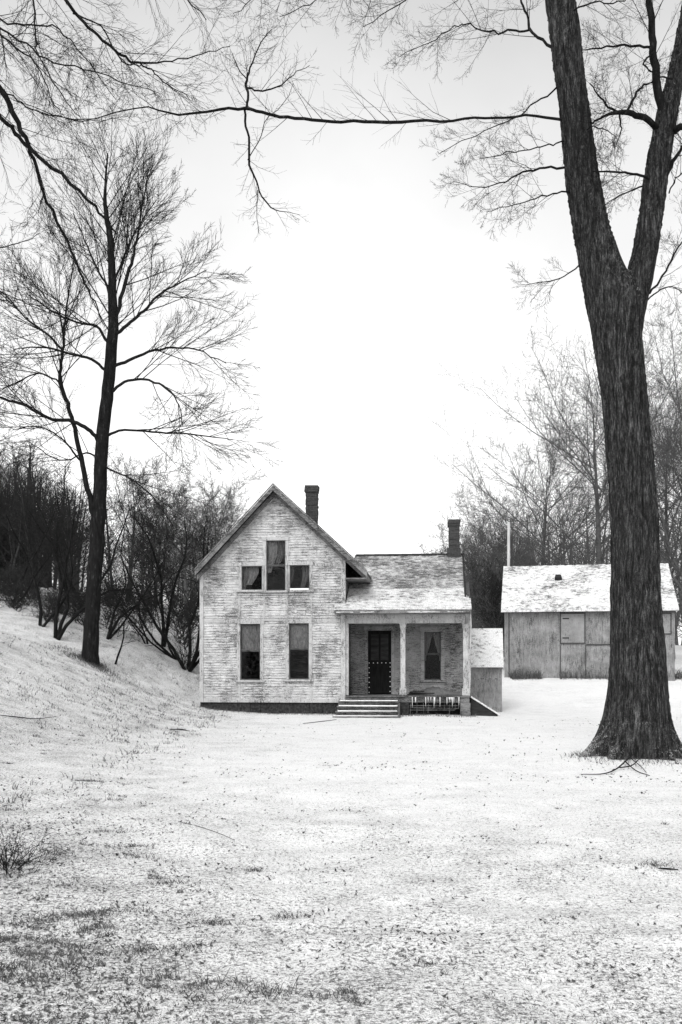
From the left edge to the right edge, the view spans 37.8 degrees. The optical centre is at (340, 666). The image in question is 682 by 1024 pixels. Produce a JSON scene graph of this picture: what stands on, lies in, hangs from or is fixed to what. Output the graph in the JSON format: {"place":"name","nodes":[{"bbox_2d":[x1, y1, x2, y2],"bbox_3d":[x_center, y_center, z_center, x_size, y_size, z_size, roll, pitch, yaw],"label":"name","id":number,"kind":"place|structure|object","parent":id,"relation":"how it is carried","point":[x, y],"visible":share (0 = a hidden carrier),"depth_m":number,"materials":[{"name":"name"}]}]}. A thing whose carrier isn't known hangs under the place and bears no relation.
{"place":"outdoors","nodes":[
{"label":"outdoors","id":0,"kind":"place"},
{"bbox_2d":[0,583,681,1023],"bbox_3d":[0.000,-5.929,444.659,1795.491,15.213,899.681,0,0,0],"label":"ground","id":1,"kind":"structure","parent":0,"point":[300,751],"depth_m":8.43,"materials":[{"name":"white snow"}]},
{"bbox_2d":[0,853,42,878],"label":"bush","id":2,"kind":"object","parent":1,"relation":"on","point":[12,869],"visible":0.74,"depth_m":7.23,"materials":[{"name":"grey plant"}]},
{"bbox_2d":[1,715,55,718],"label":"fallen branch","id":3,"kind":"object","parent":1,"relation":"on","point":[27,718],"visible":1,"depth_m":19.75,"materials":[{"name":"grey wood"}]},
{"bbox_2d":[0,821,71,872],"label":"bush","id":4,"kind":"object","parent":1,"relation":"on","point":[27,860],"visible":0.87,"depth_m":7.52,"materials":[{"name":"grey plant"}]},
{"bbox_2d":[0,477,90,600],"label":"wild shrub","id":5,"kind":"object","parent":1,"relation":"on","point":[44,538],"visible":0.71,"depth_m":40.02,"materials":[{"name":"black plant"}]},
{"bbox_2d":[0,488,127,626],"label":"wild shrub","id":6,"kind":"object","parent":1,"relation":"on","point":[40,603],"visible":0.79,"depth_m":35.20,"materials":[{"name":"black plant"}]},
{"bbox_2d":[0,451,151,610],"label":"wild shrub","id":7,"kind":"object","parent":1,"relation":"on","point":[57,558],"visible":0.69,"depth_m":40.16,"materials":[{"name":"black plant"}]},
{"bbox_2d":[5,487,171,639],"bbox_3d":[-8.747,-3.502,33.562,5.855,5.367,4.700,0,0,35],"label":"wild shrub","id":8,"kind":"object","parent":1,"relation":"on","point":[59,631],"visible":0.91,"depth_m":34.00,"materials":[{"name":"black plant"}]},
{"bbox_2d":[0,559,199,666],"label":"brambles","id":9,"kind":"object","parent":1,"relation":"on","point":[8,588],"visible":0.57,"depth_m":38.57,"materials":[{"name":"black plant"}]},
{"bbox_2d":[0,434,213,609],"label":"hillside woods","id":10,"kind":"object","parent":1,"relation":"on","point":[17,480],"visible":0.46,"depth_m":77.76,"materials":[{"name":"black plant"}]},
{"bbox_2d":[40,536,199,644],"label":"bank scrub","id":11,"kind":"object","parent":1,"relation":"on","point":[172,610],"visible":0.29,"depth_m":53.59,"materials":[{"name":"black plant"}]},
{"bbox_2d":[80,568,166,643],"bbox_3d":[-8.198,-2.205,38.090,3.006,3.207,3.402,0,0,0],"label":"wild shrub","id":12,"kind":"object","parent":1,"relation":"on","point":[146,642],"visible":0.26,"depth_m":37.70,"materials":[{"name":"black plant"}]},
{"bbox_2d":[0,0,253,343],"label":"overhanging tree","id":13,"kind":"object","parent":1,"relation":"on","point":[26,143],"visible":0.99,"depth_m":14.28,"materials":[{"name":"grey plant"}]},
{"bbox_2d":[107,590,148,664],"bbox_3d":[-7.365,-1.268,33.905,1.450,2.619,1.680,0,0,0],"label":"young tree","id":14,"kind":"object","parent":1,"relation":"on","point":[118,654],"visible":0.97,"depth_m":33.97,"materials":[{"name":"black plant"}]},
{"bbox_2d":[78,436,200,595],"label":"bare tree","id":15,"kind":"object","parent":1,"relation":"on","point":[132,476],"visible":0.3,"depth_m":61.48,"materials":[{"name":"grey plant"}]},
{"bbox_2d":[0,72,285,664],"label":"bare tree","id":16,"kind":"object","parent":1,"relation":"on","point":[98,514],"visible":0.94,"depth_m":31.77,"materials":[{"name":"black plant"}]},
{"bbox_2d":[102,529,197,659],"bbox_3d":[-7.198,-2.611,36.623,4.064,5.075,3.210,0,0,0],"label":"wild shrub","id":17,"kind":"object","parent":1,"relation":"on","point":[165,651],"visible":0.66,"depth_m":36.64,"materials":[{"name":"black plant"}]},
{"bbox_2d":[102,513,203,643],"bbox_3d":[-7.033,-3.183,36.405,4.234,5.243,4.956,0,0,0],"label":"wild shrub","id":18,"kind":"object","parent":1,"relation":"on","point":[110,635],"visible":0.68,"depth_m":36.34,"materials":[{"name":"black plant"}]},
{"bbox_2d":[102,454,226,606],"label":"bare tree","id":19,"kind":"object","parent":1,"relation":"on","point":[145,505],"visible":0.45,"depth_m":57.50,"materials":[{"name":"grey plant"}]},
{"bbox_2d":[106,482,228,646],"bbox_3d":[-6.238,-3.656,37.759,3.892,6.006,5.880,0,0,11],"label":"wild shrub","id":20,"kind":"object","parent":1,"relation":"on","point":[163,644],"visible":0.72,"depth_m":37.33,"materials":[{"name":"black plant"}]},
{"bbox_2d":[104,480,242,612],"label":"bare tree","id":21,"kind":"object","parent":1,"relation":"on","point":[186,582],"visible":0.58,"depth_m":55.72,"materials":[{"name":"grey plant"}]},
{"bbox_2d":[86,482,300,671],"bbox_3d":[-4.672,-3.547,35.863,6.724,7.633,7.705,0,0,35],"label":"wild shrub","id":22,"kind":"object","parent":1,"relation":"on","point":[192,664],"visible":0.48,"depth_m":35.42,"materials":[{"name":"black plant"}]},
{"bbox_2d":[178,821,233,839],"bbox_3d":[-1.286,1.540,9.381,0.018,0.048,1.497,0,0,-29],"label":"fallen branch","id":23,"kind":"object","parent":1,"relation":"on","point":[207,829],"visible":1,"depth_m":9.29,"materials":[{"name":"grey wood"}]},
{"bbox_2d":[149,464,267,603],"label":"bare tree","id":24,"kind":"object","parent":1,"relation":"on","point":[229,506],"visible":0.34,"depth_m":59.09,"materials":[{"name":"grey plant"}]},
{"bbox_2d":[195,483,471,717],"bbox_3d":[0.035,-2.007,34.533,8.690,8.496,8.675,0,0,6],"label":"farmhouse","id":25,"kind":"object","parent":1,"relation":"on","point":[330,626],"visible":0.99,"depth_m":31.67,"materials":[{"name":"white paint"}]},
{"bbox_2d":[235,620,264,681],"bbox_3d":[-2.885,-0.493,31.696,0.945,1.954,0.216,0,0,6],"label":"window","id":26,"kind":"structure","parent":25,"relation":"in","point":[252,630],"depth_m":31.69,"materials":[{"name":"paint"}]},
{"bbox_2d":[237,562,266,591],"bbox_3d":[-2.832,-2.848,31.691,0.937,0.940,0.216,0,0,6],"label":"window","id":27,"kind":"structure","parent":25,"relation":"in","point":[248,571],"depth_m":31.69,"materials":[{"name":"paint"}]},
{"bbox_2d":[261,537,289,592],"bbox_3d":[-2.065,-3.233,31.617,0.921,1.764,0.216,0,0,5],"label":"window","id":28,"kind":"structure","parent":25,"relation":"in","point":[274,543],"depth_m":31.63,"materials":[{"name":"paint"}]},
{"bbox_2d":[284,620,313,680],"bbox_3d":[-1.332,-0.512,31.546,0.939,1.945,0.216,0,0,5],"label":"window","id":29,"kind":"structure","parent":25,"relation":"in","point":[298,637],"depth_m":31.54,"materials":[{"name":"paint"}]},
{"bbox_2d":[285,561,313,591],"bbox_3d":[-1.311,-2.845,31.544,0.909,0.957,0.216,0,0,5],"label":"window","id":30,"kind":"structure","parent":25,"relation":"in","point":[306,567],"depth_m":31.53,"materials":[{"name":"paint"}]},
{"bbox_2d":[364,626,394,693],"bbox_3d":[1.285,-0.209,33.039,1.035,2.256,0.110,0,0,6],"label":"door","id":31,"kind":"structure","parent":25,"relation":"in","point":[379,640],"depth_m":33.04,"materials":[{"name":"grey paint"}]},
{"bbox_2d":[419,626,445,681],"bbox_3d":[3.027,-0.413,32.885,0.888,1.826,0.216,0,0,5],"label":"window","id":32,"kind":"structure","parent":25,"relation":"in","point":[438,632],"depth_m":32.86,"materials":[{"name":"grey paint"}]},
{"bbox_2d":[0,0,681,760],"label":"maple tree","id":33,"kind":"object","parent":1,"relation":"on","point":[636,720],"visible":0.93,"depth_m":16.71,"materials":[{"name":"black plant"}]},
{"bbox_2d":[0,642,681,1023],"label":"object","id":34,"kind":"object","parent":1,"relation":"on","point":[20,996],"depth_m":5.76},
{"bbox_2d":[416,510,543,627],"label":"bare tree","id":35,"kind":"object","parent":1,"relation":"on","point":[467,554],"visible":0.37,"depth_m":51.80,"materials":[{"name":"grey plant"}]},
{"bbox_2d":[469,696,499,715],"bbox_3d":[4.504,1.369,31.525,0.900,0.920,0.930,0,0,0],"label":"cellar hatch","id":36,"kind":"object","parent":1,"relation":"on","point":[478,708],"visible":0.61,"depth_m":31.10,"materials":[{"name":"grey wood"}]},
{"bbox_2d":[469,628,503,711],"bbox_3d":[4.972,0.295,34.092,1.148,3.277,1.550,0,0,8],"label":"lean to shed","id":37,"kind":"object","parent":1,"relation":"on","point":[487,662],"visible":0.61,"depth_m":33.57,"materials":[{"name":"white wood"}]},
{"bbox_2d":[419,494,556,637],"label":"bare tree","id":38,"kind":"object","parent":1,"relation":"on","point":[504,535],"visible":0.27,"depth_m":57.62,"materials":[{"name":"grey plant"}]},
{"bbox_2d":[445,475,555,656],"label":"bare tree","id":39,"kind":"object","parent":1,"relation":"on","point":[467,519],"visible":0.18,"depth_m":64.19,"materials":[{"name":"grey plant"}]},
{"bbox_2d":[507,522,509,566],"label":"wooden pole","id":40,"kind":"object","parent":1,"relation":"on","point":[508,544],"visible":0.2,"depth_m":49.94,"materials":[{"name":"white wood"}]},
{"bbox_2d":[465,555,560,668],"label":"bare tree","id":41,"kind":"object","parent":1,"relation":"on","point":[493,591],"visible":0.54,"depth_m":49.64,"materials":[{"name":"black plant"}]},
{"bbox_2d":[383,497,681,644],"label":"woods","id":42,"kind":"object","parent":1,"relation":"on","point":[678,615],"visible":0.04,"depth_m":88.59,"materials":[{"name":"grey plant"}]},
{"bbox_2d":[426,306,681,565],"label":"bare tree","id":43,"kind":"object","parent":1,"relation":"on","point":[599,552],"visible":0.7,"depth_m":53.82,"materials":[{"name":"grey plant"}]},
{"bbox_2d":[462,394,661,570],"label":"bare tree","id":44,"kind":"object","parent":1,"relation":"on","point":[551,470],"visible":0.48,"depth_m":61.63,"materials":[{"name":"grey plant"}]},
{"bbox_2d":[501,563,678,680],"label":"barn","id":45,"kind":"structure","parent":1,"relation":"on","point":[535,599],"depth_m":43.73,"materials":[{"name":"grey wood"}]},
{"bbox_2d":[524,330,681,658],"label":"bare tree","id":46,"kind":"object","parent":1,"relation":"on","point":[677,577],"visible":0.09,"depth_m":58.49,"materials":[{"name":"grey plant"}]},
{"bbox_2d":[532,296,681,621],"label":"bare tree","id":47,"kind":"object","parent":1,"relation":"on","point":[666,558],"visible":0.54,"depth_m":51.31,"materials":[{"name":"grey plant"}]},
{"bbox_2d":[0,0,681,643],"label":"sky","id":48,"kind":"structure","parent":0,"point":[359,307],"materials":[{"name":"white"}]},
{"bbox_2d":[407,691,434,694],"bbox_3d":[2.571,0.849,32.105,0.853,0.135,0.369,0,0,13],"label":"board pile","id":49,"kind":"object","parent":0,"point":[410,693],"visible":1,"depth_m":32.06,"materials":[{"name":"grey wood"}]}
]}

